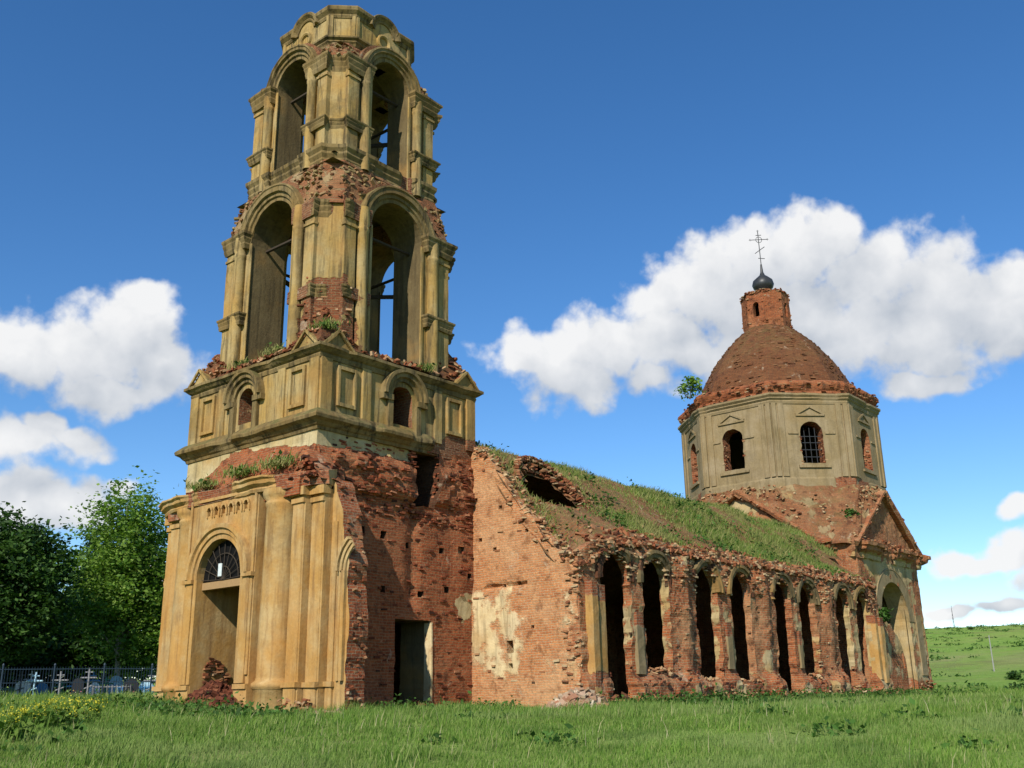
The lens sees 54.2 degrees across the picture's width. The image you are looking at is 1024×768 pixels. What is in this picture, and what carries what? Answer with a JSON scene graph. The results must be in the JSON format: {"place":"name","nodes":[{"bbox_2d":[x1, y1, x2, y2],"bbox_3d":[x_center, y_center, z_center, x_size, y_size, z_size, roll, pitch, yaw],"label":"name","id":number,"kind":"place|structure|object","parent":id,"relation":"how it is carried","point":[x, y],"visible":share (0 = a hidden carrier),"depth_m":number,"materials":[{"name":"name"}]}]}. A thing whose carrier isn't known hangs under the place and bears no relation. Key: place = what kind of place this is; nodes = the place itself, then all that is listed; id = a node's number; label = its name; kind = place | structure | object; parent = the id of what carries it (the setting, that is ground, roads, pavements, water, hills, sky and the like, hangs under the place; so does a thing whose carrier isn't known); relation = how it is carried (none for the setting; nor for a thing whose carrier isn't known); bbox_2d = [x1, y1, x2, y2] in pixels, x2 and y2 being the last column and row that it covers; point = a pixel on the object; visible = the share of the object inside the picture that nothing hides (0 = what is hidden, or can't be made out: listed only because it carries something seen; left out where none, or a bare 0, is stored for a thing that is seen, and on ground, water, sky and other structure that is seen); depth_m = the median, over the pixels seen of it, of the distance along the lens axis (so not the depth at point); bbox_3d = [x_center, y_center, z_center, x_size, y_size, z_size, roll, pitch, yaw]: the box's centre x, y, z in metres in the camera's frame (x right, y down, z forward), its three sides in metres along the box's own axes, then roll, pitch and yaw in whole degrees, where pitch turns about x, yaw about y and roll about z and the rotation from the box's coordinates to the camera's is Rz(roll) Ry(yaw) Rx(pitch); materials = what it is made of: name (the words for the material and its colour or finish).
{"place":"outdoors","nodes":[
{"label":"outdoors","id":0,"kind":"place"},
{"bbox_2d":[0,684,1023,767],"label":"grass","id":1,"kind":"structure","parent":0,"point":[177,731],"depth_m":18.06,"materials":[{"name":"green plant"}]},
{"bbox_2d":[0,625,1023,767],"bbox_3d":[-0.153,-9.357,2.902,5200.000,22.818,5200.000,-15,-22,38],"label":"ground","id":2,"kind":"structure","parent":0,"point":[1006,659],"depth_m":106.21,"materials":[{"name":"green plant"}]},
{"bbox_2d":[2,687,13,694],"bbox_3d":[-30.537,18.342,58.782,2.031,0.950,1.831,5,-18,-19],"label":"grave railing","id":3,"kind":"object","parent":2,"relation":"on","point":[10,689],"visible":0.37,"depth_m":59.40,"materials":[{"name":"metal"}]},
{"bbox_2d":[0,701,36,741],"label":"flowering plant","id":4,"kind":"object","parent":2,"relation":"on","point":[19,723],"visible":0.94,"depth_m":17.89,"materials":[{"name":"green plant"}]},
{"bbox_2d":[13,671,26,694],"bbox_3d":[-27.635,17.146,56.157,0.840,1.951,0.370,5,-18,-19],"label":"grave cross","id":5,"kind":"object","parent":2,"relation":"on","point":[20,680],"visible":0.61,"depth_m":56.23,"materials":[{"name":"black metal"}]},
{"bbox_2d":[15,681,30,694],"bbox_3d":[-28.846,18.163,58.863,1.061,1.442,0.906,5,-18,-19],"label":"gravestone","id":6,"kind":"object","parent":2,"relation":"on","point":[25,686],"visible":0.18,"depth_m":59.06,"materials":[{"name":"white paint"}]},
{"bbox_2d":[4,696,61,730],"bbox_3d":[-9.590,6.585,20.027,1.095,0.764,1.010,6,-18,-20],"label":"flowering plant","id":7,"kind":"object","parent":2,"relation":"on","point":[40,721],"visible":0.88,"depth_m":19.97,"materials":[{"name":"green plant"}]},
{"bbox_2d":[28,672,42,696],"bbox_3d":[-26.883,17.182,56.222,0.840,1.902,0.370,5,-18,-19],"label":"grave cross","id":8,"kind":"object","parent":2,"relation":"on","point":[35,675],"visible":0.48,"depth_m":56.36,"materials":[{"name":"blue paint"}]},
{"bbox_2d":[35,683,47,694],"bbox_3d":[-29.211,19.222,62.005,0.986,1.350,0.956,5,-18,-19],"label":"gravestone","id":9,"kind":"object","parent":2,"relation":"on","point":[43,689],"visible":0.16,"depth_m":62.23,"materials":[{"name":"blue paint"}]},
{"bbox_2d":[0,611,84,694],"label":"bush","id":10,"kind":"object","parent":2,"relation":"on","point":[33,664],"visible":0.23,"depth_m":71.36,"materials":[{"name":"green plant"}]},
{"bbox_2d":[0,501,101,671],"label":"chestnut tree","id":11,"kind":"object","parent":2,"relation":"on","point":[34,602],"visible":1,"depth_m":57.06,"materials":[{"name":"green plant"}]},
{"bbox_2d":[14,694,92,728],"bbox_3d":[-9.646,6.894,20.957,1.438,0.773,1.285,2,-17,-10],"label":"flowering plant","id":12,"kind":"object","parent":2,"relation":"on","point":[74,718],"visible":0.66,"depth_m":20.91,"materials":[{"name":"green plant"}]},
{"bbox_2d":[54,681,65,693],"bbox_3d":[-27.061,18.567,60.024,0.840,1.490,0.370,5,-18,-19],"label":"grave cross","id":13,"kind":"object","parent":2,"relation":"on","point":[60,687],"visible":0.27,"depth_m":60.09,"materials":[{"name":"green paint"}]},
{"bbox_2d":[54,671,66,693],"bbox_3d":[-25.553,17.215,56.441,0.840,1.926,0.370,5,-18,-19],"label":"grave cross","id":14,"kind":"object","parent":2,"relation":"on","point":[60,681],"visible":0.45,"depth_m":56.54,"materials":[{"name":"grey"}]},
{"bbox_2d":[71,678,83,695],"bbox_3d":[-24.417,17.261,56.128,0.868,1.440,0.919,5,-18,-19],"label":"gravestone","id":15,"kind":"object","parent":2,"relation":"on","point":[76,686],"visible":0.35,"depth_m":56.30,"materials":[{"name":"black stone"}]},
{"bbox_2d":[0,663,156,697],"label":"metal fence","id":16,"kind":"object","parent":2,"relation":"on","point":[78,682],"visible":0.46,"depth_m":54.46,"materials":[{"name":"black metal"}]},
{"bbox_2d":[11,604,155,695],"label":"bush","id":17,"kind":"object","parent":2,"relation":"on","point":[67,655],"visible":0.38,"depth_m":71.66,"materials":[{"name":"green plant"}]},
{"bbox_2d":[64,521,105,678],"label":"tree","id":18,"kind":"object","parent":2,"relation":"on","point":[88,544],"visible":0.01,"depth_m":77.81,"materials":[{"name":"green plant"}]},
{"bbox_2d":[69,694,107,720],"bbox_3d":[-9.677,7.513,22.909,0.799,0.790,1.004,-15,-22,38],"label":"flowering plant","id":19,"kind":"object","parent":2,"relation":"on","point":[98,709],"visible":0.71,"depth_m":22.91,"materials":[{"name":"green plant"}]},
{"bbox_2d":[82,669,96,693],"bbox_3d":[-23.972,17.126,56.510,0.840,2.071,0.370,5,-18,-19],"label":"grave cross","id":20,"kind":"object","parent":2,"relation":"on","point":[89,677],"visible":0.49,"depth_m":56.60,"materials":[{"name":"grey"}]},
{"bbox_2d":[89,682,99,694],"bbox_3d":[-25.407,18.788,60.742,0.901,1.274,0.876,5,-18,-19],"label":"gravestone","id":21,"kind":"object","parent":2,"relation":"on","point":[95,684],"visible":0.33,"depth_m":60.91,"materials":[{"name":"blue paint"}]},
{"bbox_2d":[99,677,112,691],"bbox_3d":[-24.963,18.838,61.370,0.840,1.700,0.370,5,-18,-19],"label":"grave cross","id":22,"kind":"object","parent":2,"relation":"on","point":[105,684],"visible":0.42,"depth_m":61.46,"materials":[{"name":"green paint"}]},
{"bbox_2d":[92,684,130,694],"bbox_3d":[-22.832,17.652,57.028,2.031,0.950,1.831,5,-18,-19],"label":"grave railing","id":23,"kind":"object","parent":2,"relation":"on","point":[116,686],"visible":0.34,"depth_m":56.45,"materials":[{"name":"grey metal"}]},
{"bbox_2d":[108,676,122,694],"bbox_3d":[-25.266,19.471,63.703,1.057,1.713,0.867,5,-18,-19],"label":"gravestone","id":24,"kind":"object","parent":2,"relation":"on","point":[115,683],"visible":0.26,"depth_m":63.89,"materials":[{"name":"blue paint"}]},
{"bbox_2d":[56,465,176,681],"bbox_3d":[-25.939,13.171,66.353,10.186,15.789,9.765,-15,-22,38],"label":"birch tree","id":25,"kind":"object","parent":2,"relation":"on","point":[116,571],"visible":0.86,"depth_m":64.98,"materials":[{"name":"green plant"}]},
{"bbox_2d":[123,679,138,694],"bbox_3d":[-21.658,17.455,56.804,1.080,1.358,0.842,5,-18,-19],"label":"gravestone","id":26,"kind":"object","parent":2,"relation":"on","point":[133,686],"visible":0.34,"depth_m":56.97,"materials":[{"name":"black stone"}]},
{"bbox_2d":[102,545,166,685],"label":"birch tree","id":27,"kind":"object","parent":2,"relation":"on","point":[159,579],"visible":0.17,"depth_m":65.06,"materials":[{"name":"green plant"}]},
{"bbox_2d":[117,685,153,693],"bbox_3d":[-22.885,18.817,60.761,2.031,0.950,1.831,5,-18,-19],"label":"grave railing","id":28,"kind":"object","parent":2,"relation":"on","point":[139,687],"visible":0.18,"depth_m":60.39,"materials":[{"name":"blue metal"}]},
{"bbox_2d":[139,682,152,692],"bbox_3d":[-22.837,19.165,62.316,1.028,1.390,0.877,5,-18,-19],"label":"gravestone","id":29,"kind":"object","parent":2,"relation":"on","point":[144,684],"visible":0.17,"depth_m":62.47,"materials":[{"name":"blue paint"}]},
{"bbox_2d":[182,679,232,704],"bbox_3d":[-9.681,10.205,32.531,2.159,1.156,2.559,-15,-22,38],"label":"rubble heap","id":30,"kind":"object","parent":2,"relation":"on","point":[215,688],"visible":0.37,"depth_m":32.17,"materials":[{"name":"brick"}]},
{"bbox_2d":[208,694,239,708],"bbox_3d":[-8.761,9.884,30.679,1.228,0.758,2.081,-15,-22,38],"label":"rubble heap","id":31,"kind":"object","parent":2,"relation":"on","point":[232,700],"visible":0.23,"depth_m":30.47,"materials":[{"name":"brick"}]},
{"bbox_2d":[315,708,340,714],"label":"stone slab","id":32,"kind":"structure","parent":2,"relation":"on","point":[329,711],"depth_m":28.13,"materials":[{"name":"stone"}]},
{"bbox_2d":[403,698,425,705],"bbox_3d":[-3.206,10.666,32.851,1.201,0.644,2.058,-15,-22,38],"label":"rubble heap","id":33,"kind":"object","parent":2,"relation":"on","point":[416,701],"visible":0.04,"depth_m":32.70,"materials":[{"name":"brick"}]},
{"bbox_2d":[0,682,1023,759],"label":"weeds","id":34,"kind":"object","parent":2,"relation":"on","point":[556,738],"visible":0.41,"depth_m":29.03,"materials":[{"name":"green plant"}]},
{"bbox_2d":[151,5,936,711],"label":"ruined church","id":35,"kind":"structure","parent":2,"relation":"on","point":[387,535],"depth_m":36.87,"materials":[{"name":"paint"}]},
{"bbox_2d":[178,477,224,491],"bbox_3d":[-10.743,3.480,34.926,2.092,0.571,1.476,-15,-22,38],"label":"weed tuft","id":36,"kind":"object","parent":35,"relation":"on","point":[205,484],"visible":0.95,"depth_m":34.70,"materials":[{"name":"green plant"}]},
{"bbox_2d":[207,461,263,481],"bbox_3d":[-9.034,2.899,33.677,2.410,0.572,1.394,-15,-22,38],"label":"weed tuft","id":37,"kind":"object","parent":35,"relation":"on","point":[242,470],"visible":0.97,"depth_m":33.47,"materials":[{"name":"green plant"}]},
{"bbox_2d":[224,355,255,369],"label":"weed tuft","id":38,"kind":"object","parent":35,"relation":"on","point":[236,363],"visible":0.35,"depth_m":36.41,"materials":[{"name":"green plant"}]},
{"bbox_2d":[240,447,301,470],"bbox_3d":[-7.533,2.488,32.496,3.023,0.600,1.945,-15,-22,38],"label":"weed tuft","id":39,"kind":"object","parent":35,"relation":"on","point":[279,461],"visible":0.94,"depth_m":32.25,"materials":[{"name":"green plant"}]},
{"bbox_2d":[258,340,286,358],"bbox_3d":[-8.466,-1.222,35.294,1.752,0.526,1.088,-15,-22,38],"label":"weed tuft","id":40,"kind":"object","parent":35,"relation":"on","point":[272,350],"visible":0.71,"depth_m":35.13,"materials":[{"name":"green plant"}]},
{"bbox_2d":[307,315,349,330],"bbox_3d":[-6.373,-1.999,34.163,1.990,0.491,1.065,-10,-19,27],"label":"weed tuft","id":41,"kind":"object","parent":35,"relation":"on","point":[327,323],"visible":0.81,"depth_m":33.92,"materials":[{"name":"green plant"}]},
{"bbox_2d":[416,361,440,373],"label":"weed tuft","id":42,"kind":"object","parent":35,"relation":"on","point":[427,367],"visible":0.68,"depth_m":37.06,"materials":[{"name":"green plant"}]},
{"bbox_2d":[475,440,872,580],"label":"roof grass","id":43,"kind":"structure","parent":35,"relation":"on","point":[778,550],"depth_m":45.70,"materials":[{"name":"green plant"}]},
{"bbox_2d":[674,375,705,400],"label":"shrub","id":44,"kind":"object","parent":35,"relation":"on","point":[691,386],"visible":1,"depth_m":66.14,"materials":[{"name":"green plant"}]},
{"bbox_2d":[840,508,859,517],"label":"shrub","id":45,"kind":"object","parent":35,"relation":"on","point":[850,511],"visible":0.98,"depth_m":59.03,"materials":[{"name":"green plant"}]},
{"bbox_2d":[878,607,893,621],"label":"shrub","id":46,"kind":"object","parent":35,"relation":"attached to","point":[883,612],"visible":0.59,"depth_m":58.02,"materials":[{"name":"green plant"}]},
{"bbox_2d":[542,687,608,709],"bbox_3d":[2.095,10.061,31.593,1.748,0.938,3.568,-15,-22,38],"label":"rubble heap","id":47,"kind":"object","parent":2,"relation":"on","point":[588,694],"visible":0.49,"depth_m":31.16,"materials":[{"name":"brick"}]},
{"bbox_2d":[925,622,1023,691],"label":"hill","id":48,"kind":"structure","parent":2,"relation":"on","point":[971,648],"depth_m":217.21,"materials":[{"name":"green plant"}]},
{"bbox_2d":[985,635,994,670],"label":"utility pole","id":49,"kind":"object","parent":2,"relation":"on","point":[991,652],"visible":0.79,"depth_m":131.47,"materials":[{"name":"concrete"}]},
{"bbox_2d":[1004,670,1021,679],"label":"hill bush","id":50,"kind":"object","parent":2,"relation":"on","point":[1014,675],"visible":0.93,"depth_m":107.83,"materials":[{"name":"green plant"}]},
{"bbox_2d":[1005,679,1023,689],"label":"hill bush","id":51,"kind":"object","parent":2,"relation":"on","point":[1020,684],"visible":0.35,"depth_m":79.51,"materials":[{"name":"green plant"}]},
{"bbox_2d":[0,0,1023,678],"label":"sky","id":52,"kind":"structure","parent":0,"point":[610,171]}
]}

